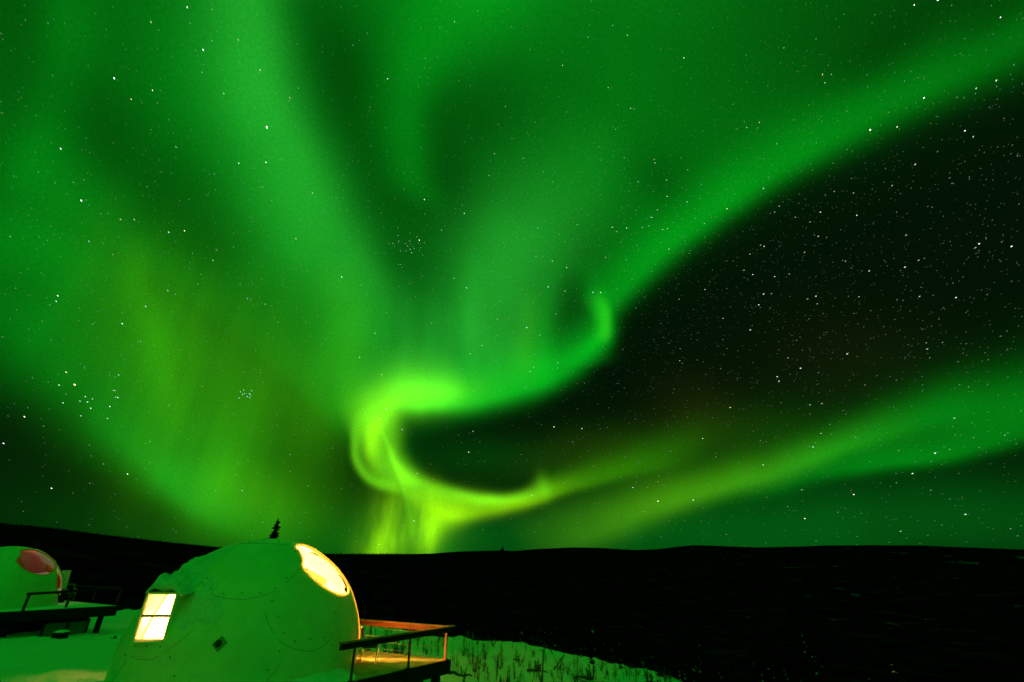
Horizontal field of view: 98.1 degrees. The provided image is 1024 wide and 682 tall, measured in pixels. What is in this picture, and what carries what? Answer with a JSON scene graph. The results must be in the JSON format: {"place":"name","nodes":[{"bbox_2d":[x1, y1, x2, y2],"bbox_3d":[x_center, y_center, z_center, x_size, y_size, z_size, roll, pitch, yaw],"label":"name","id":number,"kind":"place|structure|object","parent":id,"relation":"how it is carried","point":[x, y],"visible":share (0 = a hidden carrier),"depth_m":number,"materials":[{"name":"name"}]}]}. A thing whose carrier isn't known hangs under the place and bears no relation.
{"place":"outdoors","nodes":[
{"label":"outdoors","id":0,"kind":"place"},
{"bbox_2d":[62,570,70,588],"bbox_3d":[-29.465,15.770,29.385,0.524,1.123,0.660,0,-26,0],"label":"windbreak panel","id":1,"kind":"object","parent":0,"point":[66,574],"visible":0.79,"depth_m":29.47,"materials":[{"name":"green glass"}]},
{"bbox_2d":[290,668,355,681],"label":"snow drift","id":2,"kind":"object","parent":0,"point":[339,675],"visible":0.82,"depth_m":11.16,"materials":[{"name":"white snow"}]},
{"bbox_2d":[0,523,1023,681],"bbox_3d":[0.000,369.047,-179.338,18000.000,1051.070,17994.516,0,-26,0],"label":"ground","id":3,"kind":"structure","parent":0,"point":[851,613],"depth_m":517.30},
{"bbox_2d":[0,546,62,634],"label":"dome cabin","id":4,"kind":"object","parent":3,"relation":"on","point":[24,571],"visible":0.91,"depth_m":25.16,"materials":[{"name":"white"}]},
{"bbox_2d":[51,630,69,638],"bbox_3d":[-22.663,14.756,22.315,0.556,0.428,0.455,0,-26,0],"label":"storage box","id":5,"kind":"object","parent":3,"relation":"on","point":[61,634],"visible":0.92,"depth_m":22.19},
{"bbox_2d":[0,584,123,637],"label":"deck","id":6,"kind":"structure","parent":3,"relation":"on","point":[68,609],"depth_m":24.60,"materials":[{"name":"brown wood"}]},
{"bbox_2d":[58,593,66,602],"bbox_3d":[-28.234,15.889,27.556,0.769,0.590,0.696,8,-27,-15],"label":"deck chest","id":7,"kind":"object","parent":6,"relation":"on","point":[63,596],"visible":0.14,"depth_m":27.54,"materials":[{"name":"black"}]},
{"bbox_2d":[64,584,75,598],"bbox_3d":[-29.346,16.654,29.500,0.603,0.947,0.528,-14,-30,27],"label":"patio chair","id":8,"kind":"object","parent":6,"relation":"on","point":[71,587],"visible":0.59,"depth_m":29.72,"materials":[{"name":"black"}]},
{"bbox_2d":[39,619,90,636],"bbox_3d":[-24.490,15.816,24.350,0.065,0.880,1.940,-20,-33,35],"label":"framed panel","id":9,"kind":"object","parent":3,"relation":"on","point":[48,629],"visible":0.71,"depth_m":24.43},
{"bbox_2d":[104,539,359,681],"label":"dome cabin","id":10,"kind":"object","parent":3,"relation":"on","point":[268,610],"visible":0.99,"depth_m":10.91,"materials":[{"name":"white"}]},
{"bbox_2d":[133,593,176,640],"bbox_3d":[-8.360,6.501,10.491,0.700,0.960,0.170,0,-26,0],"label":"window","id":11,"kind":"structure","parent":10,"relation":"in","point":[148,595],"depth_m":10.43,"materials":[{"name":"white glass"}]},
{"bbox_2d":[307,570,341,593],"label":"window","id":12,"kind":"structure","parent":10,"relation":"in","point":[322,580],"depth_m":15.12,"materials":[{"name":"yellow glass"}]},
{"bbox_2d":[0,522,511,640],"bbox_3d":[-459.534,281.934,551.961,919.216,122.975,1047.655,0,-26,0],"label":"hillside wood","id":13,"kind":"object","parent":3,"relation":"on","point":[62,529],"visible":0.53,"depth_m":533.65,"materials":[{"name":"plant"}]},
{"bbox_2d":[266,518,280,538],"bbox_3d":[-19.098,17.639,34.472,3.802,7.360,4.275,18,-32,-33],"label":"spruce tree","id":14,"kind":"object","parent":3,"relation":"on","point":[275,533],"visible":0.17,"depth_m":35.49,"materials":[{"name":"green plant"}]},
{"bbox_2d":[338,619,455,681],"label":"deck","id":15,"kind":"structure","parent":3,"relation":"on","point":[396,667],"depth_m":13.15,"materials":[{"name":"brown wood"}]},
{"bbox_2d":[357,626,379,664],"bbox_3d":[-4.333,9.233,13.538,0.603,0.947,0.528,4,-27,-7],"label":"patio chair","id":16,"kind":"object","parent":15,"relation":"on","point":[368,647],"visible":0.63,"depth_m":13.42,"materials":[{"name":"beige wood"}]},
{"bbox_2d":[449,664,471,676],"bbox_3d":[-1.829,11.772,15.860,0.980,0.436,0.220,16,-31,-29],"label":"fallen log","id":17,"kind":"object","parent":3,"relation":"on","point":[456,673],"visible":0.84,"depth_m":15.77,"materials":[{"name":"brown wood"}]},
{"bbox_2d":[459,643,470,655],"bbox_3d":[-2.242,14.339,20.666,0.639,0.588,0.534,16,-31,-30],"label":"willow shrub","id":18,"kind":"object","parent":3,"relation":"on","point":[463,650],"visible":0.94,"depth_m":20.58,"materials":[{"name":"brown plant"}]},
{"bbox_2d":[467,641,470,665],"bbox_3d":[-1.735,12.847,18.221,0.209,0.995,0.252,-4,-27,8],"label":"bare sapling","id":19,"kind":"object","parent":3,"relation":"on","point":[469,653],"visible":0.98,"depth_m":18.25,"materials":[{"name":"brown"}]},
{"bbox_2d":[469,653,484,671],"bbox_3d":[-1.387,12.166,16.869,0.677,0.738,0.706,10,-28,-20],"label":"willow shrub","id":20,"kind":"object","parent":3,"relation":"on","point":[473,662],"visible":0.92,"depth_m":16.77,"materials":[{"name":"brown plant"}]},
{"bbox_2d":[491,654,508,668],"bbox_3d":[-0.459,12.940,17.992,0.747,0.683,0.664,-18,-32,32],"label":"willow shrub","id":21,"kind":"object","parent":3,"relation":"on","point":[499,667],"visible":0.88,"depth_m":17.97,"materials":[{"name":"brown plant"}]},
{"bbox_2d":[495,546,506,641],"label":"spruce tree","id":22,"kind":"object","parent":3,"relation":"on","point":[502,606],"visible":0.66,"depth_m":64.43,"materials":[{"name":"green plant"}]},
{"bbox_2d":[514,651,525,666],"bbox_3d":[0.311,13.231,18.450,0.518,0.533,0.583,21,-33,-36],"label":"willow shrub","id":23,"kind":"object","parent":3,"relation":"on","point":[519,663],"visible":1,"depth_m":18.42,"materials":[{"name":"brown plant"}]},
{"bbox_2d":[535,642,546,681],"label":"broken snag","id":24,"kind":"object","parent":3,"relation":"on","point":[541,679],"visible":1,"depth_m":15.65,"materials":[{"name":"brown wood"}]},
{"bbox_2d":[527,669,588,679],"bbox_3d":[1.759,12.889,17.253,2.640,0.248,0.214,-16,-30,28],"label":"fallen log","id":25,"kind":"object","parent":3,"relation":"on","point":[532,670],"visible":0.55,"depth_m":17.57,"materials":[{"name":"brown wood"}]},
{"bbox_2d":[549,648,567,670],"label":"tangled branches","id":26,"kind":"object","parent":3,"relation":"on","point":[558,662],"visible":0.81,"depth_m":17.78,"materials":[{"name":"brown wood"}]},
{"bbox_2d":[570,654,585,681],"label":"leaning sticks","id":27,"kind":"object","parent":3,"relation":"on","point":[576,677],"visible":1,"depth_m":16.52,"materials":[{"name":"brown wood"}]},
{"bbox_2d":[584,661,596,680],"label":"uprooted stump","id":28,"kind":"object","parent":3,"relation":"on","point":[592,677],"visible":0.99,"depth_m":16.75,"materials":[{"name":"brown wood"}]},
{"bbox_2d":[588,642,595,663],"bbox_3d":[3.607,14.404,20.229,0.412,1.252,0.396,0,-26,0],"label":"spruce tree","id":29,"kind":"object","parent":3,"relation":"on","point":[591,657],"visible":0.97,"depth_m":20.21,"materials":[{"name":"green plant"}]},
{"bbox_2d":[616,643,624,668],"bbox_3d":[4.666,13.816,19.164,0.338,1.305,0.270,0,-26,0],"label":"spruce tree","id":30,"kind":"object","parent":3,"relation":"on","point":[620,663],"visible":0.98,"depth_m":19.15,"materials":[{"name":"green plant"}]},
{"bbox_2d":[643,669,659,681],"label":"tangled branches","id":31,"kind":"object","parent":3,"relation":"on","point":[647,678],"visible":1,"depth_m":16.63,"materials":[{"name":"brown wood"}]},
{"bbox_2d":[0,0,1023,553],"label":"sky","id":32,"kind":"structure","parent":0,"point":[359,276],"materials":[{"name":"green"}]}
]}

